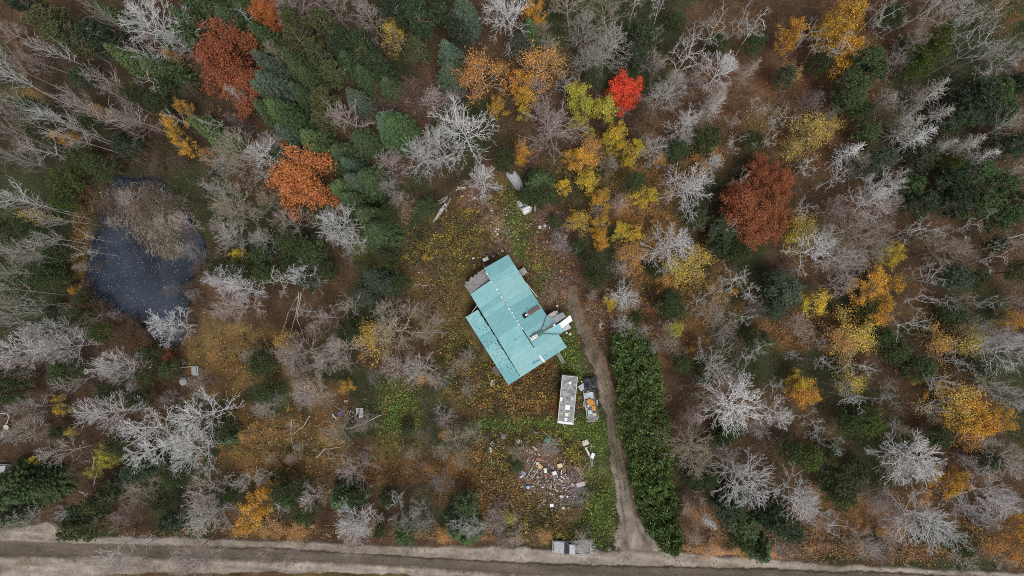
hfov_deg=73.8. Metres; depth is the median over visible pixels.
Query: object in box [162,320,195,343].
bare shrub
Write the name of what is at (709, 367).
bare tree
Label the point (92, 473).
yellow tree
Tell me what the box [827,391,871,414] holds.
bare tree
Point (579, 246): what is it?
conifer tree
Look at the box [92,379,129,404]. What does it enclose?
conifer tree
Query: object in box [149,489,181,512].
conifer tree
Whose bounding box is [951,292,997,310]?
bare tree
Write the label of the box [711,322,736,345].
bare tree
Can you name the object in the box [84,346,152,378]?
bare tree
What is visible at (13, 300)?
bare shrub
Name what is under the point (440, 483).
bare shrub
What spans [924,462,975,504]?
golden tree
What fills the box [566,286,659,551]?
driveway
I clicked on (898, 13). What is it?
conifer tree
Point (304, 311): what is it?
bare tree
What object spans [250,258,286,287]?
conifer tree
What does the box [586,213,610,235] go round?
golden tree
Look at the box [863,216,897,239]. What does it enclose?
bare shrub
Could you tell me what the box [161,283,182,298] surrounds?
bare shrub
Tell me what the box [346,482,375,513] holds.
conifer tree
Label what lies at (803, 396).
golden tree
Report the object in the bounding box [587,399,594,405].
orange plywood
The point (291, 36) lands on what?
pine tree
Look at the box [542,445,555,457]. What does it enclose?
bare shrub
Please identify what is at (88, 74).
bare tree
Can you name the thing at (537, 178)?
spruce tree
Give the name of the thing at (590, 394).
plastic sheet
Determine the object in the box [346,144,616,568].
grass
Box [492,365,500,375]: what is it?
dark crate
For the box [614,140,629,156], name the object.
yellow tree
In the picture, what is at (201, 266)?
bare shrub
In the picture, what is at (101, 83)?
bare tree
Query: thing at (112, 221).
bare shrub
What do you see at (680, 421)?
bare shrub
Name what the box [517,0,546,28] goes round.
golden tree
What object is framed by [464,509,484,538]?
bare tree
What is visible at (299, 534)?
golden tree
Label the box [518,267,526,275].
wooden landing
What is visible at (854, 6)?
golden tree
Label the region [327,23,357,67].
pine tree
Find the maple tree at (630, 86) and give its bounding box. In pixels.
[606,67,642,116]
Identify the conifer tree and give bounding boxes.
[0,213,31,244]
[0,270,40,301]
[0,363,41,391]
[0,373,39,410]
[0,500,44,525]
[10,210,57,241]
[18,119,61,144]
[18,250,67,292]
[39,240,73,265]
[39,299,69,320]
[40,163,90,197]
[42,265,76,298]
[43,354,87,389]
[45,184,85,214]
[46,422,72,441]
[62,142,104,174]
[65,301,97,326]
[71,288,92,305]
[75,112,114,140]
[80,151,124,185]
[84,322,122,343]
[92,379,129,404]
[100,431,141,458]
[120,82,151,109]
[123,383,159,415]
[131,360,160,387]
[134,342,170,366]
[141,89,176,119]
[148,73,187,111]
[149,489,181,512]
[156,356,185,379]
[162,464,192,489]
[202,257,230,277]
[205,411,244,444]
[211,480,242,508]
[222,254,254,283]
[246,349,282,381]
[249,242,276,265]
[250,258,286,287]
[253,378,283,405]
[264,473,306,512]
[271,223,312,262]
[279,256,305,276]
[290,499,321,529]
[294,233,331,270]
[294,268,322,292]
[316,258,339,281]
[334,314,364,343]
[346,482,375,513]
[352,285,381,307]
[357,266,388,295]
[370,517,391,538]
[375,274,399,301]
[376,248,402,272]
[376,482,402,512]
[377,200,402,230]
[389,268,414,298]
[396,421,415,438]
[413,194,442,218]
[415,233,425,241]
[489,146,517,173]
[507,29,533,66]
[511,460,524,473]
[514,186,530,204]
[530,181,555,211]
[548,212,564,231]
[569,235,589,258]
[579,248,605,275]
[584,65,607,93]
[585,268,610,290]
[620,168,648,195]
[627,307,642,328]
[644,262,667,280]
[656,287,690,316]
[660,136,694,169]
[663,301,689,321]
[666,8,686,31]
[666,497,684,520]
[671,350,695,375]
[683,204,708,231]
[683,468,706,494]
[686,123,725,164]
[692,355,720,383]
[694,466,722,494]
[703,30,732,60]
[711,427,731,447]
[715,417,743,445]
[720,240,754,266]
[723,530,758,556]
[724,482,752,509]
[733,29,768,62]
[738,127,765,152]
[742,326,774,355]
[760,272,806,316]
[762,268,792,294]
[762,293,792,320]
[769,60,798,91]
[773,438,804,465]
[792,441,826,474]
[804,48,833,80]
[807,460,862,502]
[812,435,844,461]
[820,480,862,515]
[829,406,867,439]
[844,455,871,481]
[845,101,877,125]
[846,149,880,183]
[850,294,879,322]
[852,405,888,441]
[858,144,904,177]
[868,325,898,352]
[872,2,907,31]
[873,337,916,366]
[885,429,917,452]
[899,53,934,81]
[901,346,940,385]
[905,35,955,73]
[911,19,961,56]
[919,421,955,450]
[925,153,967,174]
[931,261,980,296]
[935,296,970,333]
[935,533,976,561]
[961,357,1000,385]
[962,267,992,292]
[970,444,1005,473]
[976,234,1010,257]
[995,257,1023,286]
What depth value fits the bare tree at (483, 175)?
97.39 m
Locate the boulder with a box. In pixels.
[179,378,186,385]
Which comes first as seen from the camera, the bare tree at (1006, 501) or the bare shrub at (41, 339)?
the bare tree at (1006, 501)
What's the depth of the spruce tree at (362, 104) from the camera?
101.60 m
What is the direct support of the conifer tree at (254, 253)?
on the ground at (346, 274)
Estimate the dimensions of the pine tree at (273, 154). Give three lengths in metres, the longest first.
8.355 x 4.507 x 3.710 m
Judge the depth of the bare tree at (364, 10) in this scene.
97.36 m
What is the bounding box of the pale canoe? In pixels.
[433,203,446,221]
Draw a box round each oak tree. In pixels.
[162,348,177,363]
[184,14,261,97]
[214,50,266,121]
[246,0,280,32]
[260,8,282,32]
[260,141,343,223]
[719,180,781,244]
[720,177,767,217]
[732,206,789,251]
[737,151,785,197]
[751,165,797,198]
[751,184,800,236]
[753,214,786,246]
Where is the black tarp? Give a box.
[583,377,596,389]
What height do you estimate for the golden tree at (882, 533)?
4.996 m
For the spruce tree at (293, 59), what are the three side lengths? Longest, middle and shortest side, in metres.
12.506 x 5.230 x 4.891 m
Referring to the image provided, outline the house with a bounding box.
[465,255,571,384]
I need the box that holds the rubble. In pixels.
[510,454,586,518]
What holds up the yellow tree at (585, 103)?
on the ground at (346, 274)
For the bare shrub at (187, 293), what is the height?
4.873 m
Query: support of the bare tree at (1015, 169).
on the ground at (346, 274)
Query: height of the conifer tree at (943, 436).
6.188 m
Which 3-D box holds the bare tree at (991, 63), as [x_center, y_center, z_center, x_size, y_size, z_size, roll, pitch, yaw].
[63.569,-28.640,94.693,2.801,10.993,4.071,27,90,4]
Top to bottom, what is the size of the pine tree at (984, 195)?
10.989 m
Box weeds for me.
[54,73,1020,569]
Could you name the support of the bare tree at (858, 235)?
on the ground at (346, 274)
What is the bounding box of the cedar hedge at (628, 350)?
[608,326,683,557]
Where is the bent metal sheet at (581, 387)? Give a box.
[578,383,583,390]
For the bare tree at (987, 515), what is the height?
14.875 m
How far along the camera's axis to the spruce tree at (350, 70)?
101.03 m
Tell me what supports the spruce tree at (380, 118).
on the ground at (346, 274)
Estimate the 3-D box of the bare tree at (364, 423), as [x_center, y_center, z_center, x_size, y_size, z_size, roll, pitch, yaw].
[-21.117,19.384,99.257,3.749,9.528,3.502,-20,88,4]
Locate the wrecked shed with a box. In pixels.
[0,464,16,472]
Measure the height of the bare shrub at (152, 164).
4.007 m
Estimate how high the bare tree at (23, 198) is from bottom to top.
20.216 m
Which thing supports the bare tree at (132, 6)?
on the ground at (346, 274)
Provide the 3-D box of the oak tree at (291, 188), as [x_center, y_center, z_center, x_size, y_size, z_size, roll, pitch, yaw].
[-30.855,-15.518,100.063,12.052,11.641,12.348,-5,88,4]
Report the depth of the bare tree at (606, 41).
95.33 m
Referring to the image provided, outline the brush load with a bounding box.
[574,538,596,559]
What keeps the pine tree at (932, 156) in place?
on the ground at (346, 274)
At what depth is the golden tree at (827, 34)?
94.69 m
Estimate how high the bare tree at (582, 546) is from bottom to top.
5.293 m
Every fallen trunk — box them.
[294,292,303,337]
[846,516,880,556]
[946,489,1002,527]
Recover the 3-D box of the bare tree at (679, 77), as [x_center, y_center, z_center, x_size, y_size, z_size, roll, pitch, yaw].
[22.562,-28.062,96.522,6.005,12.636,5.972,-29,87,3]
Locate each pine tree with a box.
[2,0,65,27]
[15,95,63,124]
[19,3,91,49]
[39,19,108,61]
[51,509,116,542]
[63,488,123,529]
[65,63,106,90]
[73,18,124,62]
[76,485,119,515]
[101,472,134,496]
[110,131,148,158]
[119,453,156,485]
[134,450,165,479]
[155,505,191,531]
[266,141,298,165]
[278,2,316,40]
[280,19,320,59]
[300,35,337,74]
[307,7,343,49]
[308,85,342,120]
[308,103,341,135]
[318,58,348,90]
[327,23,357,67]
[343,25,377,66]
[352,41,374,66]
[364,47,390,76]
[372,60,399,89]
[376,0,411,32]
[391,516,419,546]
[396,0,441,43]
[406,33,431,64]
[426,0,455,30]
[445,17,472,48]
[450,489,479,518]
[619,37,649,71]
[626,19,656,56]
[704,213,742,248]
[705,235,733,260]
[707,483,748,528]
[727,508,761,543]
[748,501,776,530]
[758,501,792,538]
[773,508,809,548]
[827,67,874,110]
[829,85,868,116]
[841,39,886,77]
[848,115,882,148]
[856,57,888,87]
[888,172,929,200]
[895,189,939,221]
[901,142,942,175]
[927,163,973,198]
[934,95,986,136]
[935,189,974,221]
[945,73,1008,124]
[949,155,1000,189]
[950,186,1003,220]
[971,200,1023,234]
[972,167,1023,200]
[977,73,1022,111]
[977,99,1020,136]
[983,128,1023,163]
[988,189,1023,211]
[994,68,1023,103]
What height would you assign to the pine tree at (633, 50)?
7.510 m
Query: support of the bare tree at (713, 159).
on the ground at (346, 274)
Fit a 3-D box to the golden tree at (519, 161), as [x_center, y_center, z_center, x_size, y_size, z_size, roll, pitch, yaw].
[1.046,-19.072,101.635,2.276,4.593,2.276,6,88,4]
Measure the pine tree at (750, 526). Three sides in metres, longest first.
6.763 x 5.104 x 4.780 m
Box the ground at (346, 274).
[0,0,1023,575]
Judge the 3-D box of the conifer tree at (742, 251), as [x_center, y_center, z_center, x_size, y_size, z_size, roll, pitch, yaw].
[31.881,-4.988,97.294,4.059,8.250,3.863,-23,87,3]
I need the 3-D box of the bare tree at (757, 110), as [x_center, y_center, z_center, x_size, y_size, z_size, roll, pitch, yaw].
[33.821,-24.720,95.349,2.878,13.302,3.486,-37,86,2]
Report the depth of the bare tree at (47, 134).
95.03 m
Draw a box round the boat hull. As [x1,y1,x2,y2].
[506,171,522,190]
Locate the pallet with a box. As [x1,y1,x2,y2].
[356,408,362,414]
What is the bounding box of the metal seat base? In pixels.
[517,200,531,215]
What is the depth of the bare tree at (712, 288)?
91.46 m
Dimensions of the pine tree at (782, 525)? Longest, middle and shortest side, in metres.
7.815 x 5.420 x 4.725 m
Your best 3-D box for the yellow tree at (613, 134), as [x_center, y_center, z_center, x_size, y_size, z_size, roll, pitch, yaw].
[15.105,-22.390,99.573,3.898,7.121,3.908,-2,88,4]
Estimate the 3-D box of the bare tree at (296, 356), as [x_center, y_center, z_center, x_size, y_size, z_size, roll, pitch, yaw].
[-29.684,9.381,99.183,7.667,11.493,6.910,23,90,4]
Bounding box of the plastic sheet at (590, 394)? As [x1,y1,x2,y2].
[584,392,593,398]
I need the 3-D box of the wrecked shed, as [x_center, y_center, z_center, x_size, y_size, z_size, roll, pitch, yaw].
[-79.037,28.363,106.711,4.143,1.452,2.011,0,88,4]
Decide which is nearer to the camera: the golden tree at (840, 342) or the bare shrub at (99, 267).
the golden tree at (840, 342)
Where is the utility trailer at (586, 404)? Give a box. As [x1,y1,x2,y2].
[583,389,598,417]
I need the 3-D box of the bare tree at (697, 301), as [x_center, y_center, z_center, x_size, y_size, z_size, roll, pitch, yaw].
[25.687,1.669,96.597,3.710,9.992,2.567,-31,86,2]
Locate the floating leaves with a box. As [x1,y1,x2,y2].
[88,180,191,341]
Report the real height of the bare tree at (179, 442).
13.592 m
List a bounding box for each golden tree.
[18,85,62,106]
[47,129,86,147]
[67,285,84,294]
[87,102,114,121]
[155,46,194,71]
[156,113,189,134]
[166,127,192,147]
[173,97,197,118]
[174,138,197,158]
[195,146,227,165]
[232,514,260,539]
[234,491,271,527]
[235,422,256,444]
[246,480,277,516]
[255,480,282,501]
[255,513,284,540]
[283,521,316,544]
[337,378,355,393]
[416,368,434,389]
[434,522,453,545]
[438,427,454,437]
[447,43,512,110]
[453,65,492,102]
[486,93,510,118]
[494,60,509,82]
[501,35,573,106]
[508,68,533,95]
[511,85,537,109]
[512,154,526,166]
[513,137,534,162]
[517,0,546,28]
[532,13,546,35]
[534,41,568,88]
[537,521,552,547]
[560,148,580,169]
[565,144,599,170]
[572,131,604,166]
[586,187,613,214]
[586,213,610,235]
[591,227,608,245]
[593,237,610,251]
[611,237,635,262]
[618,239,651,277]
[618,298,634,319]
[651,153,665,165]
[652,272,675,292]
[684,533,720,564]
[687,142,724,173]
[728,287,737,295]
[729,536,749,562]
[773,29,797,56]
[775,16,810,50]
[778,59,805,85]
[780,374,818,411]
[804,386,822,405]
[807,20,841,51]
[811,8,855,49]
[811,326,858,363]
[820,18,864,61]
[825,1,869,36]
[825,27,864,81]
[827,0,870,37]
[842,279,877,312]
[844,264,893,300]
[861,306,894,331]
[869,516,891,541]
[871,289,897,315]
[874,273,906,293]
[907,485,936,508]
[908,370,927,385]
[915,317,961,366]
[922,380,952,399]
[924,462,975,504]
[938,381,991,428]
[939,413,1002,451]
[941,464,973,489]
[943,395,992,439]
[955,432,987,452]
[956,398,1014,443]
[959,519,1015,557]
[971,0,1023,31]
[972,516,1023,567]
[981,399,1018,432]
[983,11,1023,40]
[989,502,1023,546]
[991,307,1023,330]
[991,531,1023,568]
[1001,312,1023,328]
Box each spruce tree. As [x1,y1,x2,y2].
[0,455,46,491]
[0,488,42,510]
[0,506,38,526]
[3,462,68,507]
[27,463,81,497]
[89,0,142,36]
[101,41,151,78]
[129,48,178,80]
[139,54,200,97]
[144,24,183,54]
[167,5,216,36]
[170,23,217,62]
[180,0,210,21]
[187,115,225,136]
[196,0,245,38]
[207,132,246,161]
[213,3,259,51]
[218,425,245,444]
[231,0,267,29]
[248,21,288,58]
[249,79,289,104]
[250,49,294,83]
[252,98,276,131]
[253,70,297,106]
[263,98,307,120]
[274,123,303,156]
[275,108,320,145]
[281,49,328,87]
[288,81,321,113]
[295,64,337,101]
[299,128,339,155]
[309,141,339,174]
[328,140,365,177]
[329,181,353,200]
[330,475,363,511]
[334,177,365,200]
[337,48,371,87]
[339,156,367,172]
[339,190,374,220]
[343,172,366,196]
[345,87,377,119]
[349,127,385,163]
[354,64,381,100]
[355,205,380,229]
[357,164,394,204]
[363,215,404,253]
[376,108,415,149]
[379,112,424,158]
[380,76,403,103]
[434,61,470,98]
[437,38,467,70]
[444,499,481,539]
[449,0,482,46]
[458,513,485,545]
[520,18,544,56]
[524,169,555,205]
[742,533,771,563]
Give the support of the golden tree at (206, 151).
on the ground at (346, 274)
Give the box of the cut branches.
[504,440,593,511]
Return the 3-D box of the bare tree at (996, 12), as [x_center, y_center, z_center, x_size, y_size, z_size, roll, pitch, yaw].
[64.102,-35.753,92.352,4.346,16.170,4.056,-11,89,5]
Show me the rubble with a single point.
(551, 477)
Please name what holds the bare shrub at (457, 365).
on the ground at (346, 274)
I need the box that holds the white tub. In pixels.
[582,439,589,445]
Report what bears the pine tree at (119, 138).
on the ground at (346, 274)
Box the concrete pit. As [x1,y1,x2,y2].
[181,366,198,375]
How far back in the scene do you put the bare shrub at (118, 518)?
102.34 m
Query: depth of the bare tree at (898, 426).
92.53 m
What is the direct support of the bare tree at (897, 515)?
on the ground at (346, 274)
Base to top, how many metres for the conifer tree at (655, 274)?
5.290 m
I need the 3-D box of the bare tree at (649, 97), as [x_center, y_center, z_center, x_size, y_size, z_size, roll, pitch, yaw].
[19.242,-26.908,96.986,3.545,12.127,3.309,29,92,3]
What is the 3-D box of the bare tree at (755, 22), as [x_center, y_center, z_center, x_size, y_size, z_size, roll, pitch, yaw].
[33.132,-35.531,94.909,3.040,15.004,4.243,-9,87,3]
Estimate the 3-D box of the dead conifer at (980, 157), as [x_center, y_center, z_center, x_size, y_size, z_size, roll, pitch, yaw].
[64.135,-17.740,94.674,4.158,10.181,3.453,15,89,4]
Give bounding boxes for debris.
[87,190,609,510]
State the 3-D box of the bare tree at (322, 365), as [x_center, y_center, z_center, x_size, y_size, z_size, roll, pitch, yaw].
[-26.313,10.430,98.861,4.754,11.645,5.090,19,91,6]
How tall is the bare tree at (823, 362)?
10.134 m
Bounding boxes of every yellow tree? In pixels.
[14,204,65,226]
[28,455,41,462]
[50,393,70,402]
[51,403,72,416]
[63,425,79,435]
[84,464,104,478]
[92,441,125,467]
[93,453,123,469]
[228,247,248,263]
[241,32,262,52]
[271,328,305,352]
[350,316,395,368]
[359,320,380,340]
[379,16,405,59]
[384,19,404,46]
[504,508,518,523]
[516,104,531,120]
[552,178,571,196]
[561,204,593,240]
[564,78,591,110]
[566,209,588,229]
[568,92,596,119]
[568,112,589,129]
[574,166,598,195]
[583,127,596,138]
[590,100,608,117]
[591,91,619,125]
[600,127,621,153]
[603,294,618,312]
[604,119,627,146]
[611,220,633,244]
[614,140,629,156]
[621,152,635,169]
[625,184,650,208]
[625,225,644,244]
[627,137,645,157]
[643,188,661,206]
[658,253,694,288]
[662,242,710,294]
[663,319,684,337]
[685,240,715,275]
[778,134,807,166]
[779,208,819,257]
[781,218,815,254]
[783,109,834,165]
[786,367,813,391]
[799,288,835,317]
[808,111,846,140]
[818,304,878,358]
[831,361,869,398]
[844,317,878,355]
[874,240,907,263]
[874,252,902,271]
[911,367,989,429]
[939,320,989,364]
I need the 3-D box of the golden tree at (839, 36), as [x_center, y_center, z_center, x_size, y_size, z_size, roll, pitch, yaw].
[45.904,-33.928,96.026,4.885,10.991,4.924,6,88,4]
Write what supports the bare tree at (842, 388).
on the ground at (346, 274)
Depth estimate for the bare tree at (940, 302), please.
88.22 m
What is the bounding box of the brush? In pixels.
[0,0,1023,573]
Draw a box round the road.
[0,520,1023,575]
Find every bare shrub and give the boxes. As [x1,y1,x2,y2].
[0,20,28,47]
[0,293,25,311]
[9,136,42,155]
[11,52,53,74]
[20,332,57,351]
[24,410,60,436]
[26,347,67,367]
[37,426,53,443]
[43,510,65,522]
[58,56,94,87]
[58,300,77,315]
[65,454,96,481]
[70,421,93,435]
[71,261,90,272]
[73,332,106,349]
[76,287,99,302]
[78,277,97,291]
[80,307,108,327]
[81,241,104,254]
[83,216,106,234]
[84,298,99,309]
[91,261,108,273]
[93,298,116,314]
[94,198,122,226]
[103,308,128,321]
[105,214,121,229]
[107,153,135,168]
[109,498,145,528]
[114,187,143,213]
[118,471,164,508]
[123,316,144,334]
[124,346,142,365]
[124,495,164,522]
[130,198,153,221]
[135,328,152,340]
[136,179,162,208]
[143,336,164,345]
[146,230,161,242]
[148,157,169,175]
[151,213,177,240]
[156,387,185,407]
[158,192,187,224]
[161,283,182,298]
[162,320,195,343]
[165,152,192,178]
[167,210,204,235]
[174,242,196,258]
[178,225,200,245]
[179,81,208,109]
[179,315,194,328]
[181,281,200,293]
[183,288,203,302]
[186,368,216,390]
[188,247,210,265]
[188,266,204,276]
[193,260,211,275]
[202,271,227,286]
[221,112,257,136]
[249,401,271,416]
[264,451,278,463]
[268,252,286,270]
[277,286,304,310]
[284,451,300,464]
[286,361,313,385]
[293,438,307,450]
[304,321,326,338]
[312,470,336,493]
[342,248,358,263]
[343,73,362,90]
[367,365,385,388]
[373,145,407,185]
[375,175,401,196]
[377,299,400,319]
[389,189,416,217]
[391,77,430,114]
[404,443,420,459]
[408,101,433,125]
[409,474,437,501]
[410,297,437,322]
[414,424,430,442]
[417,84,454,124]
[419,511,437,532]
[425,369,452,390]
[429,310,448,327]
[429,497,444,516]
[430,440,454,461]
[433,465,461,498]
[435,408,456,431]
[442,85,468,112]
[446,353,472,376]
[452,443,477,470]
[454,413,470,434]
[458,346,475,364]
[461,378,478,397]
[473,116,490,133]
[479,513,499,532]
[486,493,513,524]
[493,524,510,545]
[496,533,510,550]
[507,529,523,547]
[522,73,548,95]
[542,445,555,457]
[550,228,569,250]
[555,241,570,258]
[557,44,572,64]
[564,466,577,480]
[564,506,583,518]
[586,203,603,222]
[586,288,596,300]
[594,118,614,133]
[596,152,620,178]
[605,207,618,219]
[605,258,630,278]
[608,191,631,215]
[611,107,628,120]
[625,122,647,142]
[629,46,667,84]
[631,100,661,132]
[646,314,661,331]
[653,328,681,354]
[655,0,681,24]
[655,317,677,332]
[665,467,681,484]
[666,32,699,57]
[667,408,686,429]
[668,341,687,359]
[674,493,694,515]
[677,68,713,101]
[678,510,692,531]
[683,109,706,130]
[684,477,709,507]
[686,100,713,125]
[687,521,704,545]
[691,339,713,356]
[697,261,719,283]
[701,449,715,464]
[708,439,727,455]
[710,333,727,349]
[718,312,739,334]
[725,334,744,354]
[740,295,765,319]
[740,436,766,456]
[772,433,792,451]
[774,0,808,23]
[777,260,796,276]
[779,310,813,344]
[781,368,805,386]
[791,85,825,120]
[801,9,821,31]
[807,104,836,129]
[812,456,828,474]
[818,503,836,525]
[824,68,864,95]
[848,478,872,499]
[855,359,880,381]
[858,105,894,130]
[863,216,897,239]
[868,87,900,113]
[868,392,903,419]
[868,540,893,564]
[871,524,903,551]
[878,48,909,83]
[889,283,916,305]
[893,84,928,109]
[899,421,927,444]
[911,253,948,276]
[930,309,966,335]
[937,493,973,521]
[949,247,978,264]
[950,447,977,465]
[964,114,1002,137]
[967,457,1002,482]
[968,542,996,567]
[987,429,1013,453]
[997,282,1023,300]
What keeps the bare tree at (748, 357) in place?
on the ground at (346, 274)
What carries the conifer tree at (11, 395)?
on the ground at (346, 274)
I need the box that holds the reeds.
[91,176,195,267]
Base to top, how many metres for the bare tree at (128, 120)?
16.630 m
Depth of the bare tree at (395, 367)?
96.19 m
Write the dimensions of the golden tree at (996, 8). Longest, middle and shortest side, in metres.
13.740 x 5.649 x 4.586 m
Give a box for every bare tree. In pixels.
[0,41,64,71]
[0,53,65,91]
[0,59,72,106]
[0,77,76,120]
[0,101,72,138]
[0,117,65,152]
[0,147,63,173]
[0,175,75,214]
[0,189,91,219]
[0,238,59,267]
[0,259,49,286]
[0,277,68,306]
[0,296,76,312]
[0,301,73,324]
[0,311,62,332]
[0,330,62,369]
[0,342,50,384]
[0,414,50,445]
[0,500,60,536]
[2,392,59,422]
[4,246,73,260]
[14,137,78,163]
[14,316,90,346]
[15,326,84,354]
[22,29,105,78]
[22,102,110,144]
[22,234,84,252]
[24,326,103,366]
[26,209,100,227]
[26,230,87,243]
[27,121,117,152]
[33,431,92,467]
[46,81,130,127]
[48,110,130,150]
[48,370,114,396]
[51,94,138,136]
[54,497,100,519]
[65,243,118,259]
[69,384,151,438]
[69,402,92,413]
[72,61,146,100]
[73,228,112,241]
[76,0,152,48]
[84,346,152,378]
[88,532,159,574]
[92,98,168,133]
[93,78,156,115]
[93,543,148,575]
[96,355,157,388]
[105,104,166,141]
[117,0,205,61]
[118,40,161,67]
[119,405,182,450]
[121,421,187,472]
[132,531,155,543]
[135,64,177,97]
[145,305,197,348]
[154,22,200,61]
[160,421,213,456]
[161,108,192,125]
[166,430,225,480]
[167,382,242,445]
[168,523,220,575]
[168,539,220,575]
[180,470,238,512]
[181,487,236,538]
[188,112,239,133]
[197,177,241,203]
[199,152,248,180]
[200,265,250,301]
[202,491,240,525]
[203,290,249,322]
[204,182,262,226]
[207,214,241,243]
[209,127,282,191]
[211,535,241,554]
[212,220,252,259]
[215,197,263,232]
[220,291,266,320]
[222,274,265,304]
[227,469,264,492]
[230,2,253,28]
[239,347,260,361]
[240,137,291,182]
[247,226,280,261]
[249,539,284,571]
[254,392,289,419]
[255,468,277,486]
[256,130,297,157]
[256,187,287,212]
[260,267,295,297]
[263,39,291,75]
[265,207,316,239]
[269,498,295,525]
[273,337,307,364]
[274,0,316,31]
[275,328,329,374]
[282,542,308,568]
[283,257,328,294]
[287,368,330,405]
[291,303,315,317]
[295,379,335,411]
[297,482,331,511]
[306,306,349,331]
[309,347,344,375]
[310,0,355,28]
[312,203,365,251]
[320,406,359,448]
[323,328,368,370]
[324,98,375,141]
[332,223,367,252]
[333,291,363,317]
[333,493,380,544]
[335,451,381,494]
[338,531,367,568]
[342,517,375,556]
[351,0,386,43]
[351,502,384,537]
[354,444,377,465]
[355,409,379,434]
[370,295,408,327]
[372,299,427,359]
[379,353,426,392]
[385,485,408,513]
[387,507,406,526]
[399,505,421,529]
[401,135,450,186]
[403,540,418,559]
[404,352,437,387]
[406,515,424,534]
[409,498,429,521]
[416,315,447,343]
[418,125,470,177]
[427,94,499,169]
[439,424,469,454]
[447,510,471,533]
[460,420,484,444]
[463,165,504,203]
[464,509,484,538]
[479,0,533,56]
[487,0,532,23]
[494,514,507,533]
[508,441,526,461]
[517,93,589,166]
[533,21,554,43]
[538,34,560,64]
[539,434,560,453]
[546,0,589,34]
[555,71,576,100]
[564,8,599,57]
[566,43,607,84]
[572,530,592,551]
[581,34,618,73]
[582,0,631,41]
[589,16,631,68]
[606,280,640,318]
[609,312,635,338]
[620,289,641,311]
[628,0,644,29]
[632,322,653,340]
[636,87,661,109]
[639,132,670,168]
[639,221,696,273]
[642,339,660,353]
[643,81,675,115]
[643,152,659,169]
[649,0,664,31]
[650,66,688,109]
[652,21,666,52]
[652,419,713,471]
[655,162,715,223]
[662,34,706,89]
[662,102,704,140]
[669,128,693,149]
[674,450,718,480]
[678,16,709,60]
[679,404,701,425]
[685,291,708,313]
[689,295,726,331]
[692,488,706,507]
[693,336,736,388]
[694,50,744,95]
[695,387,734,420]
[696,370,766,439]
[697,2,726,57]
[700,153,723,175]
[704,539,715,557]
[706,280,732,303]
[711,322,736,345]
[711,443,781,510]
[713,363,747,389]
[718,260,746,297]
[720,449,750,477]
[721,0,756,47]
[721,113,740,132]
[723,133,749,154]
[723,305,757,326]
[725,168,750,184]
[732,347,756,368]
[735,6,769,55]
[737,283,761,302]
[737,415,770,439]
[741,96,771,119]
[750,338,772,353]
[752,127,778,147]
[757,375,786,397]
[757,393,793,428]
[761,101,800,132]
[765,462,821,518]
[767,530,795,562]
[774,350,799,359]
[780,481,831,522]
[781,229,835,275]
[782,15,827,59]
[783,193,818,219]
[789,506,827,537]
[790,408,831,433]
[793,159,817,177]
[794,331,826,349]
[795,428,826,446]
[796,224,842,253]
[801,33,824,64]
[804,355,836,370]
[807,30,852,70]
[809,197,853,226]
[809,237,862,276]
[811,166,848,192]
[814,209,884,259]
[815,244,869,280]
[818,510,861,537]
[819,269,857,297]
[819,379,857,398]
[819,432,846,455]
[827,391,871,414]
[830,348,881,378]
[834,151,871,180]
[836,182,900,226]
[838,228,894,273]
[844,526,884,560]
[854,165,908,206]
[855,0,896,35]
[857,477,897,515]
[860,195,905,224]
[860,392,902,410]
[860,494,912,529]
[863,0,912,39]
[865,419,946,489]
[868,444,921,477]
[869,376,897,392]
[872,411,917,441]
[874,214,950,244]
[876,310,932,342]
[881,487,958,545]
[882,0,942,36]
[888,262,948,286]
[891,25,930,64]
[895,288,947,314]
[896,441,941,483]
[901,396,952,422]
[902,507,973,557]
[904,226,954,244]
[905,294,976,310]
[906,370,962,396]
[913,0,972,32]
[913,0,994,45]
[913,1,992,57]
[914,232,973,271]
[919,349,980,378]
[926,20,1005,76]
[929,208,997,240]
[930,538,981,573]
[931,489,1001,528]
[939,449,977,468]
[944,32,1021,74]
[948,58,1001,92]
[949,458,1021,519]
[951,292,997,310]
[951,371,1011,401]
[957,238,1023,273]
[957,311,995,337]
[958,497,1006,533]
[960,0,1010,45]
[960,324,1023,354]
[960,379,1023,401]
[967,105,1023,143]
[967,230,1023,251]
[967,327,1023,374]
[973,293,1023,311]
[975,544,1017,570]
[976,437,1023,480]
[978,37,1023,74]
[978,482,1023,518]
[982,386,1023,413]
[998,159,1023,178]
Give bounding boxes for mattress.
[575,481,585,487]
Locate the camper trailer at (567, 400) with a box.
[557,374,577,426]
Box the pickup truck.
[552,539,589,555]
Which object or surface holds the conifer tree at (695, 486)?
on the ground at (346, 274)
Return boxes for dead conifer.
[223,84,255,107]
[693,91,726,124]
[697,84,727,113]
[699,509,717,530]
[729,57,761,88]
[825,141,864,175]
[882,115,926,147]
[885,104,923,125]
[896,123,938,157]
[904,74,949,111]
[915,103,954,131]
[927,136,958,154]
[945,133,986,165]
[959,149,1000,171]
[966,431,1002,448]
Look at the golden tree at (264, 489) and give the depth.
99.66 m
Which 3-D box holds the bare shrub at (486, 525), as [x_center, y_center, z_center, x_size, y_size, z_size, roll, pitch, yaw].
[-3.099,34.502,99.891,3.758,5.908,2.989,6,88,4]
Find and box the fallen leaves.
[0,0,1023,575]
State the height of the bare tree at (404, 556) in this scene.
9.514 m
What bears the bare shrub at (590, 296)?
on the ground at (346, 274)
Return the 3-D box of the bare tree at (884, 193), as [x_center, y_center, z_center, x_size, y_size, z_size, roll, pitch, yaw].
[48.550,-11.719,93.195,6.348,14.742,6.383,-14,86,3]
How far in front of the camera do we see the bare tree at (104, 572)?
98.05 m
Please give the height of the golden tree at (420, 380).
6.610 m
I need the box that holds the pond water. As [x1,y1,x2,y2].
[84,178,207,347]
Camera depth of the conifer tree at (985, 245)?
94.24 m
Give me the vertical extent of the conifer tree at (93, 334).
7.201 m

